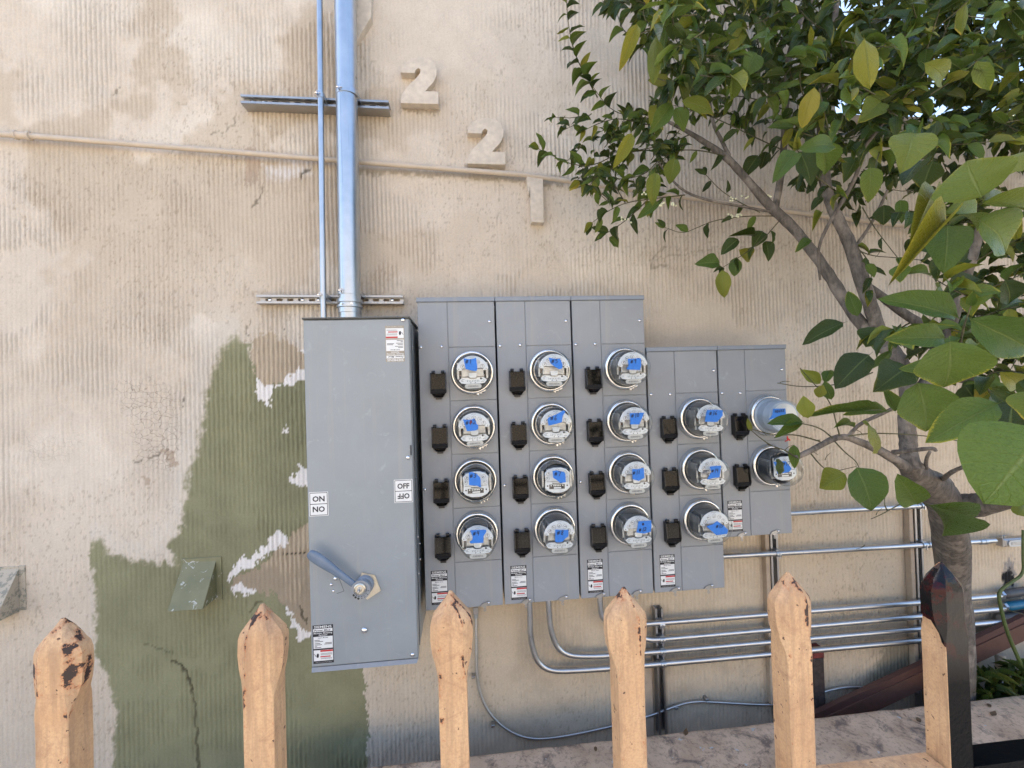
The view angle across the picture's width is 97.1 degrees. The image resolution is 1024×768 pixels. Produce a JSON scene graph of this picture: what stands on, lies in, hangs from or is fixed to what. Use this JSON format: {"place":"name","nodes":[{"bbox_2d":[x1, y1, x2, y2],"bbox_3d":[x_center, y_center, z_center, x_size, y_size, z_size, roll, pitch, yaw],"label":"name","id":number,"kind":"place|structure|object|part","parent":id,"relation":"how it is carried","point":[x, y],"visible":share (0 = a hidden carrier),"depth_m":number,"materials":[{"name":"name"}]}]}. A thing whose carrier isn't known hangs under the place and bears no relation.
{"place":"outdoors","nodes":[
{"label":"outdoors","id":0,"kind":"place"},
{"bbox_2d":[835,0,1023,116],"label":"sky","id":1,"kind":"structure","parent":0,"point":[942,108],"materials":[{"name":"white"}]},
{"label":"ground","id":2,"kind":"structure","parent":0,"visible":0},
{"bbox_2d":[0,0,1023,767],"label":"building wall","id":3,"kind":"structure","parent":2,"relation":"on","point":[152,400],"depth_m":2.20,"materials":[{"name":"paint"}]},
{"bbox_2d":[0,565,26,620],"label":"vent hood","id":4,"kind":"object","parent":3,"relation":"attached to","point":[13,590],"visible":1,"depth_m":2.05,"materials":[{"name":"beige metal"}]},
{"bbox_2d":[168,556,222,610],"bbox_3d":[-1.465,0.925,2.090,0.178,0.202,0.127,-2,-1,-6],"label":"vent hood","id":5,"kind":"object","parent":3,"relation":"attached to","point":[199,584],"visible":1,"depth_m":2.10,"materials":[{"name":"green metal"}]},
{"bbox_2d":[240,85,390,116],"bbox_3d":[-0.939,-1.354,2.147,0.684,0.047,0.182,-2,-1,-6],"label":"strut channel","id":6,"kind":"object","parent":3,"relation":"attached to","point":[297,105],"visible":0.92,"depth_m":2.18,"materials":[{"name":"metal"}]},
{"bbox_2d":[256,288,403,304],"bbox_3d":[-0.872,-0.410,2.139,0.687,0.051,0.182,-2,-1,-6],"label":"strut channel","id":7,"kind":"object","parent":3,"relation":"attached to","point":[272,299],"visible":0.91,"depth_m":2.18,"materials":[{"name":"metal"}]},
{"bbox_2d":[302,316,425,672],"bbox_3d":[-0.625,0.435,1.993,0.424,1.409,0.493,-2,-1,-6],"label":"switch cabinet","id":8,"kind":"object","parent":3,"relation":"attached to","point":[365,556],"visible":1,"depth_m":1.82,"materials":[{"name":"grey metal"}]},
{"bbox_2d":[316,0,326,316],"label":"conduit","id":9,"kind":"object","parent":8,"relation":"attached to","point":[321,168],"visible":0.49,"depth_m":2.11,"materials":[{"name":"metal"}]},
{"bbox_2d":[334,0,362,316],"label":"riser pipe","id":10,"kind":"object","parent":8,"relation":"on","point":[348,200],"visible":0.96,"depth_m":2.09,"materials":[{"name":"metal"}]},
{"bbox_2d":[356,0,372,47],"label":"house number","id":11,"kind":"object","parent":3,"relation":"attached to","point":[364,11],"visible":0.27,"depth_m":2.22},
{"bbox_2d":[401,57,438,109],"bbox_3d":[-0.464,-1.508,2.269,0.188,0.234,0.049,-2,-1,-6],"label":"house number","id":12,"kind":"object","parent":3,"relation":"attached to","point":[418,93],"visible":1,"depth_m":2.25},
{"bbox_2d":[0,130,910,228],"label":"gas pipe","id":13,"kind":"object","parent":3,"relation":"attached to","point":[20,135],"visible":0.84,"depth_m":2.19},
{"bbox_2d":[416,297,502,610],"bbox_3d":[-0.243,0.317,2.138,0.350,1.414,0.284,-2,-1,-6],"label":"meter cabinet","id":14,"kind":"object","parent":3,"relation":"attached to","point":[450,329],"visible":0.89,"depth_m":2.03,"materials":[{"name":"grey metal"}]},
{"bbox_2d":[450,351,493,394],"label":"electricity meter","id":15,"kind":"object","parent":14,"relation":"attached to","point":[471,372],"visible":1,"depth_m":1.94,"materials":[{"name":"clear metal"}]},
{"bbox_3d":[-0.177,-0.047,2.047,0.210,0.239,0.008,-2,-1,-6],"label":"meter door","id":16,"kind":"part","parent":14,"relation":"part of","materials":[{"name":"grey metal"}]},
{"bbox_2d":[452,404,495,449],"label":"electricity meter","id":17,"kind":"object","parent":14,"relation":"attached to","point":[475,428],"visible":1,"depth_m":1.95,"materials":[{"name":"clear metal"}]},
{"bbox_3d":[-0.170,0.193,2.044,0.210,0.239,0.008,-2,-1,-6],"label":"meter door","id":18,"kind":"part","parent":14,"relation":"part of","materials":[{"name":"grey metal"}]},
{"bbox_2d":[453,457,497,503],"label":"electricity meter","id":19,"kind":"object","parent":14,"relation":"attached to","point":[475,480],"visible":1,"depth_m":1.95,"materials":[{"name":"clear glass"}]},
{"bbox_3d":[-0.163,0.434,2.041,0.210,0.240,0.008,-2,-1,-6],"label":"meter door","id":20,"kind":"part","parent":14,"relation":"part of","materials":[{"name":"grey metal"}]},
{"bbox_2d":[455,510,498,560],"bbox_3d":[-0.150,0.669,1.958,0.200,0.204,0.152,-2,-1,-6],"label":"electricity meter","id":21,"kind":"object","parent":14,"relation":"attached to","point":[477,537],"visible":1,"depth_m":1.95,"materials":[{"name":"clear metal"}]},
{"bbox_3d":[-0.155,0.675,2.038,0.210,0.239,0.008,-2,-1,-6],"label":"meter door","id":22,"kind":"part","parent":14,"relation":"part of","materials":[{"name":"grey metal"}]},
{"bbox_2d":[467,118,504,168],"bbox_3d":[-0.133,-1.222,2.297,0.193,0.236,0.049,-2,-1,-6],"label":"house number","id":23,"kind":"object","parent":3,"relation":"attached to","point":[483,154],"visible":0.99,"depth_m":2.27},
{"bbox_2d":[525,177,543,225],"bbox_3d":[0.117,-0.940,2.317,0.085,0.243,0.049,-2,-1,-6],"label":"house number","id":24,"kind":"object","parent":3,"relation":"attached to","point":[534,188],"visible":0.98,"depth_m":2.29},
{"bbox_2d":[494,296,578,607],"bbox_3d":[0.107,0.306,2.173,0.350,1.414,0.284,-2,-1,-6],"label":"meter cabinet","id":25,"kind":"object","parent":3,"relation":"attached to","point":[527,328],"visible":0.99,"depth_m":2.06,"materials":[{"name":"grey metal"}]},
{"bbox_3d":[0.173,-0.057,2.082,0.210,0.239,0.008,-2,-1,-6],"label":"meter door","id":26,"kind":"part","parent":25,"relation":"part of","materials":[{"name":"grey metal"}]},
{"bbox_2d":[528,349,571,392],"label":"electricity meter","id":27,"kind":"object","parent":25,"relation":"attached to","point":[546,370],"visible":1,"depth_m":1.99,"materials":[{"name":"clear metal"}]},
{"bbox_2d":[529,402,573,445],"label":"electricity meter","id":28,"kind":"object","parent":25,"relation":"attached to","point":[550,423],"visible":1,"depth_m":1.98,"materials":[{"name":"clear metal"}]},
{"bbox_3d":[0.180,0.183,2.079,0.210,0.239,0.008,-2,-1,-6],"label":"meter door","id":29,"kind":"part","parent":25,"relation":"part of","materials":[{"name":"grey metal"}]},
{"bbox_3d":[0.188,0.424,2.076,0.210,0.240,0.008,-2,-1,-6],"label":"meter door","id":30,"kind":"part","parent":25,"relation":"part of","materials":[{"name":"grey metal"}]},
{"bbox_2d":[531,454,575,498],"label":"electricity meter","id":31,"kind":"object","parent":25,"relation":"attached to","point":[552,476],"visible":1,"depth_m":1.99,"materials":[{"name":"clear glass"}]},
{"bbox_3d":[0.195,0.665,2.073,0.210,0.239,0.008,-2,-1,-6],"label":"meter door","id":32,"kind":"part","parent":25,"relation":"part of","materials":[{"name":"grey metal"}]},
{"bbox_2d":[533,506,577,554],"bbox_3d":[0.200,0.658,1.993,0.200,0.204,0.152,-1,-1,-6],"label":"electricity meter","id":33,"kind":"object","parent":25,"relation":"attached to","point":[554,528],"visible":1,"depth_m":1.98,"materials":[{"name":"clear metal"}]},
{"bbox_2d":[570,295,652,601],"bbox_3d":[0.457,0.296,2.208,0.350,1.414,0.284,-2,-1,-6],"label":"meter cabinet","id":34,"kind":"object","parent":3,"relation":"attached to","point":[602,327],"visible":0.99,"depth_m":2.10,"materials":[{"name":"grey metal"}]},
{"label":"meter door","id":35,"kind":"part","parent":34,"relation":"part of","materials":[{"name":"grey metal"}]},
{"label":"meter door","id":36,"kind":"part","parent":34,"relation":"part of","materials":[{"name":"grey metal"}]},
{"bbox_2d":[603,347,650,389],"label":"electricity meter","id":37,"kind":"object","parent":34,"relation":"attached to","point":[624,368],"visible":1,"depth_m":2.02,"materials":[{"name":"clear metal"}]},
{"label":"meter door","id":38,"kind":"part","parent":34,"relation":"part of","materials":[{"name":"grey metal"}]},
{"bbox_2d":[604,399,652,442],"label":"electricity meter","id":39,"kind":"object","parent":34,"relation":"attached to","point":[625,420],"visible":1,"depth_m":2.02,"materials":[{"name":"clear metal"}]},
{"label":"meter door","id":40,"kind":"part","parent":34,"relation":"part of","materials":[{"name":"grey metal"}]},
{"bbox_2d":[606,451,653,494],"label":"electricity meter","id":41,"kind":"object","parent":34,"relation":"attached to","point":[627,472],"visible":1,"depth_m":2.02,"materials":[{"name":"clear metal"}]},
{"bbox_2d":[608,502,655,549],"bbox_3d":[0.551,0.648,2.028,0.200,0.204,0.152,-3,-1,-6],"label":"electricity meter","id":42,"kind":"object","parent":34,"relation":"attached to","point":[630,524],"visible":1,"depth_m":2.02,"materials":[{"name":"clear metal"}]},
{"bbox_2d":[652,605,666,734],"bbox_3d":[0.766,1.477,2.319,0.042,0.642,0.088,-2,-1,-6],"label":"strut channel","id":43,"kind":"object","parent":3,"relation":"attached to","point":[660,684],"visible":0.95,"depth_m":2.32,"materials":[{"name":"metal"}]},
{"bbox_2d":[645,648,653,736],"bbox_3d":[0.703,1.606,2.344,0.051,0.460,0.018,-2,-1,-6],"label":"batten","id":44,"kind":"object","parent":43,"relation":"attached to","point":[649,703],"visible":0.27,"depth_m":2.33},
{"bbox_2d":[527,602,978,673],"bbox_3d":[1.394,1.217,2.364,2.651,0.425,0.036,-2,-1,-6],"label":"electrical conduit","id":45,"kind":"object","parent":43,"relation":"attached to","point":[690,661],"visible":0.62,"depth_m":2.31,"materials":[{"name":"metal"}]},
{"bbox_2d":[546,601,1001,658],"bbox_3d":[1.442,1.188,2.369,2.559,0.356,0.036,-2,-1,-6],"label":"electrical conduit","id":46,"kind":"object","parent":43,"relation":"attached to","point":[719,646],"visible":0.67,"depth_m":2.32,"materials":[{"name":"metal"}]},
{"bbox_2d":[996,609,1023,620],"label":"access fitting","id":47,"kind":"object","parent":46,"relation":"attached to","point":[1009,615],"visible":0.51,"depth_m":2.49,"materials":[{"name":"metal"}]},
{"bbox_2d":[597,593,1004,626],"bbox_3d":[1.574,1.110,2.383,2.304,0.218,0.036,-2,-1,-6],"label":"electrical conduit","id":48,"kind":"object","parent":43,"relation":"attached to","point":[755,615],"visible":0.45,"depth_m":2.35,"materials":[{"name":"metal"}]},
{"bbox_2d":[997,586,1023,598],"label":"access fitting","id":49,"kind":"object","parent":48,"relation":"attached to","point":[1010,593],"visible":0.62,"depth_m":2.48,"materials":[{"name":"metal"}]},
{"bbox_2d":[631,595,1007,642],"bbox_3d":[1.655,1.157,2.390,2.137,0.266,0.036,-2,-1,-6],"label":"electrical conduit","id":50,"kind":"object","parent":43,"relation":"attached to","point":[763,630],"visible":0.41,"depth_m":2.37,"materials":[{"name":"metal"}]},
{"bbox_2d":[1002,599,1023,610],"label":"access fitting","id":51,"kind":"object","parent":50,"relation":"attached to","point":[1013,605],"visible":0.81,"depth_m":2.48,"materials":[{"name":"metal"}]},
{"bbox_2d":[645,346,724,595],"bbox_3d":[0.811,0.409,2.241,0.350,1.168,0.284,-2,-1,-6],"label":"meter cabinet","id":52,"kind":"object","parent":3,"relation":"attached to","point":[677,377],"visible":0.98,"depth_m":2.13,"materials":[{"name":"grey metal"}]},
{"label":"meter door","id":53,"kind":"part","parent":52,"relation":"part of","materials":[{"name":"grey metal"}]},
{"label":"meter door","id":54,"kind":"part","parent":52,"relation":"part of","materials":[{"name":"grey metal"}]},
{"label":"meter door","id":55,"kind":"part","parent":52,"relation":"part of","materials":[{"name":"grey metal"}]},
{"bbox_2d":[677,397,728,439],"bbox_3d":[0.886,0.162,2.069,0.200,0.204,0.152,0,-1,-6],"label":"electricity meter","id":56,"kind":"object","parent":52,"relation":"attached to","point":[702,418],"visible":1,"depth_m":2.06,"materials":[{"name":"clear metal"}]},
{"bbox_2d":[679,447,730,490],"bbox_3d":[0.893,0.401,2.066,0.200,0.204,0.152,0,-1,-6],"label":"electricity meter","id":57,"kind":"object","parent":52,"relation":"attached to","point":[704,470],"visible":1,"depth_m":2.06,"materials":[{"name":"clear metal"}]},
{"bbox_2d":[681,497,732,543],"bbox_3d":[0.901,0.638,2.063,0.200,0.204,0.152,-3,-1,-6],"label":"electricity meter","id":58,"kind":"object","parent":52,"relation":"attached to","point":[702,519],"visible":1,"depth_m":2.06,"materials":[{"name":"clear metal"}]},
{"bbox_2d":[716,344,791,540],"bbox_3d":[1.157,0.280,2.277,0.350,0.932,0.284,-2,-1,-6],"label":"meter cabinet","id":59,"kind":"object","parent":3,"relation":"attached to","point":[747,375],"visible":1,"depth_m":2.17,"materials":[{"name":"grey metal"}]},
{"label":"meter door","id":60,"kind":"part","parent":59,"relation":"part of","materials":[{"name":"grey metal"}]},
{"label":"meter door","id":61,"kind":"part","parent":59,"relation":"part of","materials":[{"name":"grey metal"}]},
{"bbox_2d":[747,395,797,441],"bbox_3d":[1.236,0.163,2.104,0.200,0.227,0.152,-1,-1,-6],"label":"electricity meter","id":62,"kind":"object","parent":59,"relation":"attached to","point":[763,411],"visible":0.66,"depth_m":2.11,"materials":[{"name":"clear plastic"}]},
{"bbox_2d":[749,444,803,486],"bbox_3d":[1.244,0.390,2.101,0.200,0.204,0.152,-2,-1,-6],"label":"electricity meter","id":63,"kind":"object","parent":59,"relation":"attached to","point":[762,465],"visible":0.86,"depth_m":2.11,"materials":[{"name":"clear glass"}]},
{"bbox_2d":[769,534,781,715],"bbox_3d":[1.401,1.273,2.386,0.042,0.990,0.088,-2,-1,-6],"label":"strut channel","id":64,"kind":"object","parent":3,"relation":"attached to","point":[774,561],"visible":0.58,"depth_m":2.39,"materials":[{"name":"metal"}]},
{"bbox_2d":[761,534,772,703],"bbox_3d":[1.363,1.200,2.407,0.024,0.980,0.034,-2,-1,-6],"label":"batten","id":65,"kind":"object","parent":64,"relation":"attached to","point":[766,574],"visible":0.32,"depth_m":2.40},
{"bbox_2d":[723,538,997,558],"bbox_3d":[1.871,0.880,2.416,1.599,0.050,0.034,-2,-1,-6],"label":"electrical conduit","id":66,"kind":"object","parent":64,"relation":"attached to","point":[982,541],"visible":0.81,"depth_m":2.39,"materials":[{"name":"metal"}]},
{"bbox_2d":[996,535,1020,546],"bbox_3d":[2.779,0.864,2.503,0.164,0.059,0.048,-2,-1,-6],"label":"access fitting","id":67,"kind":"object","parent":66,"relation":"attached to","point":[1010,541],"visible":0.98,"depth_m":2.49,"materials":[{"name":"metal"}]},
{"bbox_2d":[903,509,918,663],"bbox_3d":[2.202,1.175,2.491,0.024,0.980,0.034,-2,-1,-6],"label":"batten","id":68,"kind":"object","parent":3,"relation":"attached to","point":[910,570],"visible":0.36,"depth_m":2.48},
{"bbox_2d":[913,503,928,706],"bbox_3d":[2.242,1.235,2.470,0.042,1.189,0.088,-2,-1,-6],"label":"strut channel","id":69,"kind":"object","parent":3,"relation":"attached to","point":[919,560],"visible":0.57,"depth_m":2.48,"materials":[{"name":"metal"}]},
{"bbox_2d":[791,503,922,515],"bbox_3d":[2.232,0.661,2.456,1.575,0.034,0.027,-2,-1,-6],"label":"electrical conduit","id":70,"kind":"object","parent":69,"relation":"attached to","point":[834,510],"visible":0.48,"depth_m":2.40,"materials":[{"name":"metal"}]},
{"bbox_2d":[371,695,1023,767],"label":"wall","id":71,"kind":"structure","parent":2,"relation":"on","point":[862,736],"depth_m":1.97,"materials":[{"name":"paint"}]},
{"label":"planting bed","id":72,"kind":"structure","parent":2,"relation":"on","visible":0},
{"bbox_2d":[528,0,1023,700],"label":"lemon tree","id":73,"kind":"object","parent":72,"relation":"on","point":[958,60],"visible":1,"depth_m":1.44,"materials":[{"name":"green plant"}]},
{"bbox_2d":[811,643,824,708],"bbox_3d":[1.618,1.566,2.408,0.068,0.332,0.058,-2,-1,-6],"label":"post","id":74,"kind":"object","parent":72,"relation":"on","point":[818,679],"visible":0.59,"depth_m":2.38,"materials":[{"name":"red paint"}]},
{"bbox_2d":[472,607,918,740],"bbox_3d":[1.114,1.413,2.371,2.645,0.706,0.053,-2,-1,-6],"label":"flexible conduit","id":75,"kind":"object","parent":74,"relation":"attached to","point":[674,706],"visible":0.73,"depth_m":2.29,"materials":[{"name":"metal"}]},
{"bbox_2d":[814,612,1023,717],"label":"stair stringer","id":76,"kind":"object","parent":72,"relation":"on","point":[890,689],"depth_m":2.37,"materials":[{"name":"brown wood"}]},
{"bbox_2d":[973,657,1023,700],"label":"ground cover","id":77,"kind":"object","parent":72,"relation":"on","point":[995,686],"visible":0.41,"depth_m":2.27,"materials":[{"name":"green plant"}]},
{"bbox_2d":[994,652,1005,668],"bbox_3d":[2.651,1.582,2.450,0.044,0.237,0.044,-2,-1,-6],"label":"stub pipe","id":78,"kind":"object","parent":77,"relation":"on","point":[998,656],"visible":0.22,"depth_m":2.44,"materials":[{"name":"grey metal"}]},
{"bbox_2d":[997,530,1023,674],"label":"climbing stem","id":79,"kind":"object","parent":77,"relation":"on","point":[1003,618],"visible":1,"depth_m":2.27,"materials":[{"name":"green plant"}]},
{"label":"pavement","id":80,"kind":"structure","parent":0,"visible":0},
{"bbox_2d":[33,562,1023,767],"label":"picket fence","id":81,"kind":"object","parent":80,"relation":"on","point":[63,663],"visible":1,"depth_m":0.46,"materials":[{"name":"beige wood"}]}
]}

